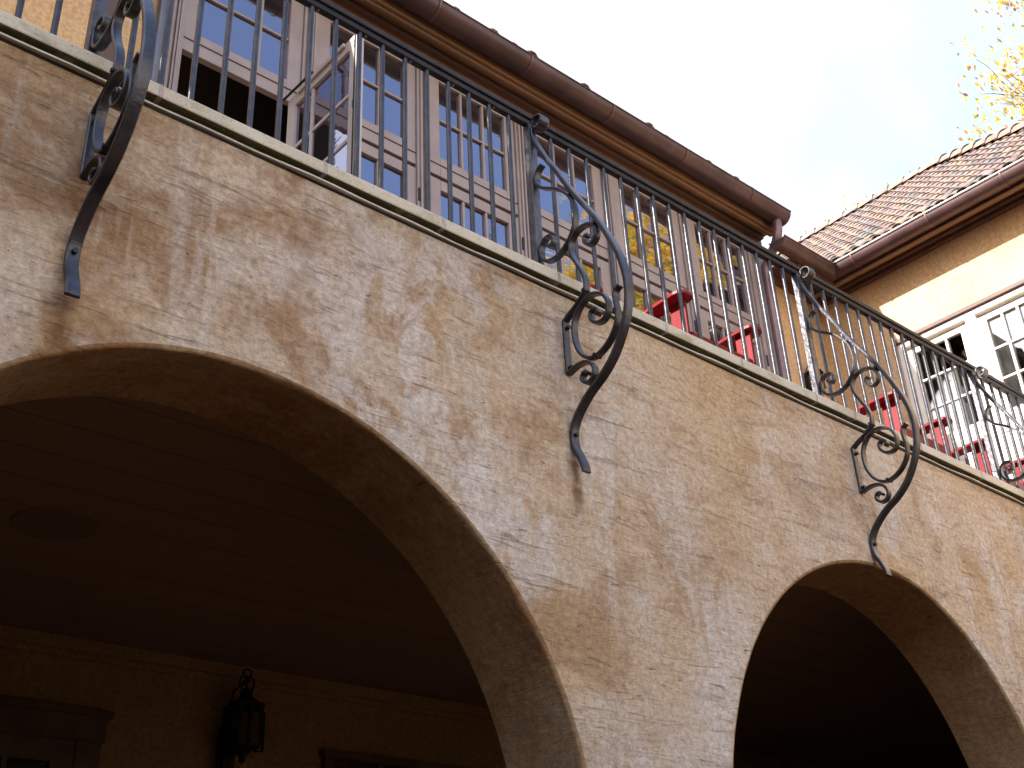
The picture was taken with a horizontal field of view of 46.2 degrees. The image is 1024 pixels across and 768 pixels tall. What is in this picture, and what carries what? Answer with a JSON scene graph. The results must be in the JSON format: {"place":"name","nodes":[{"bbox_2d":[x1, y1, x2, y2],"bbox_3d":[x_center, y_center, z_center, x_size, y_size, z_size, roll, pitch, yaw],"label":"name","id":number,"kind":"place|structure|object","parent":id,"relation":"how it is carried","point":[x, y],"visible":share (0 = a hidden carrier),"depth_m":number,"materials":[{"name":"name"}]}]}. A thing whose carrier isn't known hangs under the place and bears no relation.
{"place":"outdoors","nodes":[
{"label":"outdoors","id":0,"kind":"place"},
{"bbox_2d":[444,0,1023,433],"label":"sky","id":1,"kind":"structure","parent":0,"point":[784,97],"materials":[{"name":"white"}]},
{"label":"ground","id":2,"kind":"structure","parent":0,"visible":0},
{"bbox_2d":[0,396,968,767],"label":"porch","id":3,"kind":"object","parent":2,"relation":"on","point":[168,574],"visible":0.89,"depth_m":7.31,"materials":[{"name":"stone"}]},
{"bbox_2d":[0,732,75,767],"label":"porch door","id":4,"kind":"structure","parent":3,"relation":"in","point":[16,750],"depth_m":7.02,"materials":[{"name":"paint"}]},
{"bbox_2d":[215,668,265,767],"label":"porch lantern","id":5,"kind":"object","parent":3,"relation":"attached to","point":[230,744],"visible":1,"depth_m":7.80,"materials":[{"name":"metal"}]},
{"bbox_2d":[319,748,470,767],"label":"porch window","id":6,"kind":"structure","parent":3,"relation":"in","point":[330,758],"depth_m":8.48,"materials":[{"name":"paint"}]},
{"bbox_2d":[0,0,835,401],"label":"house","id":7,"kind":"structure","parent":3,"relation":"on","point":[466,46],"depth_m":8.50,"materials":[{"name":"paint"}]},
{"bbox_2d":[182,0,303,105],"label":"window","id":8,"kind":"structure","parent":7,"relation":"in","point":[215,11],"depth_m":7.40,"materials":[{"name":"blue glass"}]},
{"bbox_2d":[283,34,363,178],"bbox_3d":[-1.082,-1.006,6.629,0.073,2.033,0.765,21,-37,-36],"label":"open door leaf","id":9,"kind":"structure","parent":7,"relation":"in","point":[319,109],"depth_m":6.88,"materials":[{"name":"paint"}]},
{"bbox_2d":[317,15,415,165],"bbox_3d":[-0.972,-1.970,7.978,0.793,0.925,0.045,21,-37,-36],"label":"window","id":10,"kind":"structure","parent":7,"relation":"in","point":[371,60],"depth_m":8.03,"materials":[{"name":"blue glass"}]},
{"bbox_2d":[361,142,420,204],"bbox_3d":[-0.899,-0.656,7.258,0.817,2.015,0.073,19,-36,-34],"label":"window","id":11,"kind":"structure","parent":7,"relation":"in","point":[369,154],"depth_m":7.78,"materials":[{"name":"blue glass"}]},
{"bbox_2d":[429,75,517,215],"bbox_3d":[-0.289,-1.708,8.511,0.793,0.925,0.045,21,-37,-36],"label":"window","id":12,"kind":"structure","parent":7,"relation":"in","point":[438,144],"depth_m":8.48,"materials":[{"name":"blue glass"}]},
{"bbox_2d":[431,176,524,253],"bbox_3d":[-0.216,-0.394,7.791,0.817,2.015,0.073,19,-36,-34],"label":"window","id":13,"kind":"structure","parent":7,"relation":"in","point":[439,192],"depth_m":8.19,"materials":[{"name":"beige paint"}]},
{"bbox_2d":[536,134,607,261],"bbox_3d":[0.394,-1.446,9.044,0.793,0.925,0.045,21,-37,-36],"label":"window","id":14,"kind":"structure","parent":7,"relation":"in","point":[559,154],"depth_m":9.06,"materials":[{"name":"blue glass"}]},
{"bbox_2d":[542,230,611,296],"bbox_3d":[0.458,-0.135,8.318,0.793,2.015,0.045,21,-37,-36],"label":"french door","id":15,"kind":"structure","parent":7,"relation":"in","point":[568,267],"depth_m":8.83,"materials":[{"name":"beige paint"}]},
{"bbox_2d":[611,176,687,292],"bbox_3d":[1.077,-1.184,9.577,0.793,0.925,0.045,21,-37,-36],"label":"window","id":16,"kind":"structure","parent":7,"relation":"in","point":[629,194],"depth_m":9.58,"materials":[{"name":"yellow glass"}]},
{"bbox_2d":[621,274,696,331],"bbox_3d":[1.149,0.130,8.857,0.815,2.015,0.074,19,-36,-34],"label":"french door","id":17,"kind":"structure","parent":7,"relation":"in","point":[639,284],"depth_m":9.22,"materials":[{"name":"paint"}]},
{"bbox_2d":[688,219,758,326],"bbox_3d":[1.758,-0.923,10.108,0.787,0.925,0.045,21,-37,-36],"label":"window","id":18,"kind":"structure","parent":7,"relation":"in","point":[706,234],"depth_m":10.08,"materials":[{"name":"beige paint"}]},
{"bbox_2d":[700,308,768,369],"bbox_3d":[1.830,0.391,9.388,0.809,2.015,0.074,19,-36,-34],"label":"french door","id":19,"kind":"structure","parent":7,"relation":"in","point":[720,323],"depth_m":9.73,"materials":[{"name":"paint"}]},
{"bbox_2d":[803,366,825,390],"bbox_3d":[2.595,-0.028,10.254,0.157,0.441,0.150,21,-37,-36],"label":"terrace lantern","id":20,"kind":"object","parent":7,"relation":"attached to","point":[806,374],"visible":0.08,"depth_m":10.25,"materials":[{"name":"metal"}]},
{"bbox_2d":[590,284,602,291],"bbox_3d":[-0.014,-0.242,6.815,0.756,0.838,0.929,12,-32,-25],"label":"adirondack chair","id":21,"kind":"object","parent":3,"relation":"on","point":[593,286],"visible":0.05,"depth_m":6.67,"materials":[{"name":"red paint"}]},
{"bbox_2d":[643,289,761,364],"bbox_3d":[0.932,-0.092,7.168,0.756,0.838,0.929,21,-37,-36],"label":"adirondack chair","id":22,"kind":"object","parent":3,"relation":"on","point":[673,306],"visible":0.16,"depth_m":6.88,"materials":[{"name":"red paint"}]},
{"bbox_2d":[776,121,1023,478],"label":"house wing","id":23,"kind":"structure","parent":3,"relation":"on","point":[932,250],"depth_m":10.03,"materials":[{"name":"beige paint"}]},
{"bbox_2d":[908,324,1004,474],"bbox_3d":[3.572,0.446,9.501,0.045,1.880,0.560,21,-37,-36],"label":"wing door","id":24,"kind":"structure","parent":23,"relation":"in","point":[957,341],"depth_m":9.80,"materials":[{"name":"beige paint"}]},
{"bbox_2d":[977,297,1023,459],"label":"wing door","id":25,"kind":"structure","parent":23,"relation":"in","point":[984,322],"depth_m":9.45,"materials":[{"name":"beige paint"}]},
{"bbox_2d":[853,391,952,456],"bbox_3d":[2.505,0.485,8.349,0.756,0.838,0.929,21,-37,-36],"label":"adirondack chair","id":26,"kind":"object","parent":3,"relation":"on","point":[872,406],"visible":0.14,"depth_m":8.05,"materials":[{"name":"red paint"}]},
{"bbox_2d":[951,438,1023,490],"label":"adirondack chair","id":27,"kind":"object","parent":3,"relation":"on","point":[978,454],"visible":0.11,"depth_m":8.70,"materials":[{"name":"red paint"}]},
{"bbox_2d":[0,9,1023,767],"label":"arcade wall","id":28,"kind":"structure","parent":2,"relation":"on","point":[390,365],"depth_m":4.78,"materials":[{"name":"paint"}]},
{"bbox_2d":[63,0,155,298],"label":"scroll bracket","id":29,"kind":"object","parent":28,"relation":"attached to","point":[97,172],"visible":1,"depth_m":3.88,"materials":[{"name":"metal"}]},
{"bbox_2d":[14,0,1023,488],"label":"balcony railing","id":30,"kind":"object","parent":28,"relation":"on","point":[338,16],"visible":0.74,"depth_m":6.36,"materials":[{"name":"metal"}]},
{"bbox_2d":[530,113,632,473],"bbox_3d":[0.317,-0.549,5.471,0.062,2.034,0.550,21,-37,-36],"label":"scroll bracket","id":31,"kind":"object","parent":28,"relation":"attached to","point":[618,334],"visible":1,"depth_m":5.31,"materials":[{"name":"metal"}]},
{"bbox_2d":[798,266,920,576],"bbox_3d":[1.991,0.094,6.778,0.062,2.034,0.550,21,-37,-36],"label":"scroll bracket","id":32,"kind":"object","parent":28,"relation":"attached to","point":[870,430],"visible":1,"depth_m":6.64,"materials":[{"name":"metal"}]},
{"bbox_2d":[974,366,1023,481],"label":"scroll bracket","id":33,"kind":"object","parent":28,"relation":"attached to","point":[978,369],"visible":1,"depth_m":8.35,"materials":[{"name":"metal"}]},
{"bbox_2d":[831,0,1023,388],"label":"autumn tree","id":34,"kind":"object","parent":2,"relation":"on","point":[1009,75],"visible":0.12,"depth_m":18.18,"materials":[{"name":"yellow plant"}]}
]}

